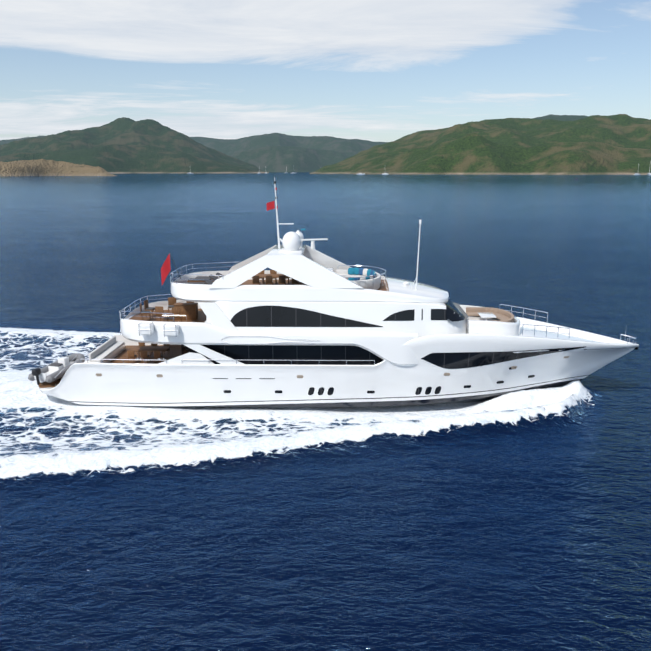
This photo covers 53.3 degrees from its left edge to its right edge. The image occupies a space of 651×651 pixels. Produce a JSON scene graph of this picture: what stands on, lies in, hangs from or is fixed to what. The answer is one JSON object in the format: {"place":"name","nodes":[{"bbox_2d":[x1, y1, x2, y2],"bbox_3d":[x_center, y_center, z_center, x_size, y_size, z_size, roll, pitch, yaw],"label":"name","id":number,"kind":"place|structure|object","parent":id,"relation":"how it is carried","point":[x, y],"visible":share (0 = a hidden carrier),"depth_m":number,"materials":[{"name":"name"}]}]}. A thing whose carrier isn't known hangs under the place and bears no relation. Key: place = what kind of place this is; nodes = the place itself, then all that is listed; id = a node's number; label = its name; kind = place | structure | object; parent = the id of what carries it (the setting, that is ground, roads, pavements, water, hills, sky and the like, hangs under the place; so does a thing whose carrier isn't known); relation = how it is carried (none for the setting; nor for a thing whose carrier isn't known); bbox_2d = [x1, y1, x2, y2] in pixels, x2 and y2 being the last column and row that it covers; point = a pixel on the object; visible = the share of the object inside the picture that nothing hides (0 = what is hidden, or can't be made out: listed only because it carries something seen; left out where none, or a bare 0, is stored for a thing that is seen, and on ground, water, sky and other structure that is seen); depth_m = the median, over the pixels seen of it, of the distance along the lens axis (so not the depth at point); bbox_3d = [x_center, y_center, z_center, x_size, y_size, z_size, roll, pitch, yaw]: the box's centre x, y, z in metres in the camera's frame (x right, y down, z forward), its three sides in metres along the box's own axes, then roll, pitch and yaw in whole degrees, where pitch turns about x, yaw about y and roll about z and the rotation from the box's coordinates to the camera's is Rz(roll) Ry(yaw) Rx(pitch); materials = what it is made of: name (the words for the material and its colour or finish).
{"place":"outdoors","nodes":[
{"label":"outdoors","id":0,"kind":"place"},
{"bbox_2d":[0,135,44,144],"bbox_3d":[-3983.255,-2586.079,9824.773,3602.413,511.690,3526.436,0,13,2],"label":"hills","id":1,"kind":"structure","parent":0,"point":[2,142],"depth_m":9266.64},
{"bbox_2d":[0,159,115,175],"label":"rocky headland","id":2,"kind":"structure","parent":0,"point":[41,167],"depth_m":1991.42,"materials":[{"name":"beige stone"}]},
{"bbox_2d":[0,144,258,173],"bbox_3d":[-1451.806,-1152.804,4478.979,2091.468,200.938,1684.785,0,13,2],"label":"hills","id":3,"kind":"structure","parent":0,"point":[117,158],"depth_m":4222.94,"materials":[{"name":"green plant"}]},
{"bbox_2d":[0,117,268,172],"bbox_3d":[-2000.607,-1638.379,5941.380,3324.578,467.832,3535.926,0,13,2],"label":"hills","id":4,"kind":"structure","parent":0,"point":[129,131],"depth_m":5195.78,"materials":[{"name":"green plant"}]},
{"bbox_2d":[190,133,386,156],"bbox_3d":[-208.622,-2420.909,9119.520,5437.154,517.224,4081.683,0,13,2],"label":"hills","id":5,"kind":"structure","parent":0,"point":[229,147],"depth_m":8465.36,"materials":[{"name":"green plant"}]},
{"bbox_2d":[232,146,360,171],"bbox_3d":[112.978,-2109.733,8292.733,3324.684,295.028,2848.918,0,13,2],"label":"hills","id":6,"kind":"structure","parent":0,"point":[281,158],"depth_m":7247.31,"materials":[{"name":"green plant"}]},
{"bbox_2d":[0,172,650,650],"bbox_3d":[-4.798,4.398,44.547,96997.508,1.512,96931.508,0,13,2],"label":"sea","id":7,"kind":"structure","parent":0,"point":[518,520],"depth_m":34.20,"materials":[{"name":"liquid"}]},
{"bbox_2d":[38,316,638,406],"bbox_3d":[0.846,2.662,44.964,40.750,6.240,8.100,0,13,2],"label":"hull","id":8,"kind":"object","parent":7,"relation":"on","point":[198,385],"visible":0.54,"depth_m":41.61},
{"bbox_2d":[158,302,243,363],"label":"fins","id":9,"kind":"object","parent":8,"relation":"on","point":[215,314],"visible":0.52,"depth_m":40.98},
{"bbox_2d":[39,279,386,387],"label":"teak decks","id":10,"kind":"object","parent":8,"relation":"on","point":[175,351],"visible":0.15,"depth_m":45.24,"materials":[{"name":"brown wood"}]},
{"bbox_2d":[28,353,84,384],"bbox_3d":[-18.515,2.734,45.027,1.950,1.313,4.825,4,17,18],"label":"tender","id":11,"kind":"object","parent":10,"relation":"on","point":[57,369],"visible":0.98,"depth_m":44.45,"materials":[{"name":"grey plastic"}]},
{"bbox_2d":[88,267,513,363],"bbox_3d":[-1.502,-0.593,44.194,28.297,6.130,5.150,0,13,2],"label":"furniture","id":12,"kind":"object","parent":10,"relation":"on","point":[111,348],"visible":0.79,"depth_m":44.37,"materials":[{"name":"brown wood"}]},
{"bbox_2d":[120,300,417,365],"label":"fascia","id":13,"kind":"structure","parent":8,"relation":"attached to","point":[388,347],"depth_m":40.58,"materials":[{"name":"white plastic"}]},
{"bbox_2d":[138,299,179,336],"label":"life raft canisters","id":14,"kind":"object","parent":13,"relation":"on","point":[168,329],"visible":0.52,"depth_m":40.49,"materials":[{"name":"white plastic"}]},
{"bbox_2d":[222,336,318,343],"bbox_3d":[-3.297,-0.031,44.468,6.244,0.532,8.210,0,13,2],"label":"fascia sculpture","id":15,"kind":"object","parent":13,"relation":"on","point":[269,343],"visible":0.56,"depth_m":40.50,"materials":[{"name":"white"}]},
{"bbox_2d":[181,344,382,364],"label":"deck windows","id":16,"kind":"structure","parent":8,"relation":"on","point":[268,354],"depth_m":41.52,"materials":[{"name":"black glass"}]},
{"bbox_2d":[206,301,468,337],"bbox_3d":[0.997,-1.136,44.054,17.000,2.450,7.560,0,13,2],"label":"superstructure","id":17,"kind":"object","parent":8,"relation":"on","point":[376,313],"visible":0.29,"depth_m":40.54,"materials":[{"name":"white"}]},
{"bbox_2d":[170,270,448,302],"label":"sun deck","id":18,"kind":"structure","parent":17,"relation":"on","point":[398,290],"depth_m":40.63,"materials":[{"name":"white plastic"}]},
{"bbox_2d":[209,177,362,287],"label":"radar arch","id":19,"kind":"structure","parent":18,"relation":"on","point":[293,256],"depth_m":40.57,"materials":[{"name":"white"}]},
{"bbox_2d":[161,201,274,284],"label":"flags","id":20,"kind":"object","parent":19,"relation":"attached to","point":[165,269],"visible":1,"depth_m":43.77,"materials":[{"name":"red fabric"}]},
{"bbox_2d":[403,220,420,289],"bbox_3d":[5.560,-4.583,42.212,0.528,4.652,1.584,-6,15,-23],"label":"antenna pole","id":21,"kind":"object","parent":18,"relation":"on","point":[405,283],"visible":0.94,"depth_m":41.76,"materials":[{"name":"white metal"}]},
{"bbox_2d":[445,300,468,321],"bbox_3d":[8.475,-1.435,43.719,1.670,1.224,7.223,0,13,2],"label":"windscreen","id":22,"kind":"object","parent":17,"relation":"on","point":[459,314],"visible":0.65,"depth_m":41.03,"materials":[{"name":"black glass"}]},
{"bbox_2d":[54,262,636,385],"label":"rails","id":23,"kind":"object","parent":8,"relation":"on","point":[181,274],"visible":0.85,"depth_m":41.68,"materials":[{"name":"silver metal"}]},
{"bbox_2d":[96,306,637,394],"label":"glazing","id":24,"kind":"structure","parent":8,"relation":"on","point":[269,316],"depth_m":40.69,"materials":[{"name":"black glass"}]},
{"bbox_2d":[460,305,520,335],"bbox_3d":[11.146,-0.304,43.895,3.900,1.218,6.000,0,13,2],"label":"foredeck seating enclosure","id":25,"kind":"object","parent":8,"relation":"on","point":[478,324],"visible":0.58,"depth_m":41.40,"materials":[{"name":"white plastic"}]},
{"bbox_2d":[187,161,650,179],"bbox_3d":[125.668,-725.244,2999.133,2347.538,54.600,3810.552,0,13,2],"label":"sailboats","id":26,"kind":"object","parent":7,"relation":"on","point":[386,173],"visible":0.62,"depth_m":2773.94,"materials":[{"name":"white"}]},
{"bbox_2d":[0,0,650,141],"label":"sky","id":27,"kind":"structure","parent":0,"point":[371,70],"materials":[{"name":"blue"}]},
{"bbox_2d":[310,114,650,173],"bbox_3d":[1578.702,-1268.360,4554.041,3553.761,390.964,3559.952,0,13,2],"label":"hills","id":28,"kind":"structure","parent":0,"point":[623,130],"depth_m":3962.44,"materials":[{"name":"green plant"}]},
{"bbox_2d":[349,133,650,174],"bbox_3d":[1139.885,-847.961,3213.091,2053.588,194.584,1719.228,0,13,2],"label":"hills","id":29,"kind":"structure","parent":0,"point":[473,154],"depth_m":2953.68,"materials":[{"name":"green plant"}]},
{"bbox_2d":[531,114,650,120],"bbox_3d":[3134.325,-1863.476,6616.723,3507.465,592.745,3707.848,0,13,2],"label":"hills","id":30,"kind":"structure","parent":0,"point":[565,117],"depth_m":6627.31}
]}

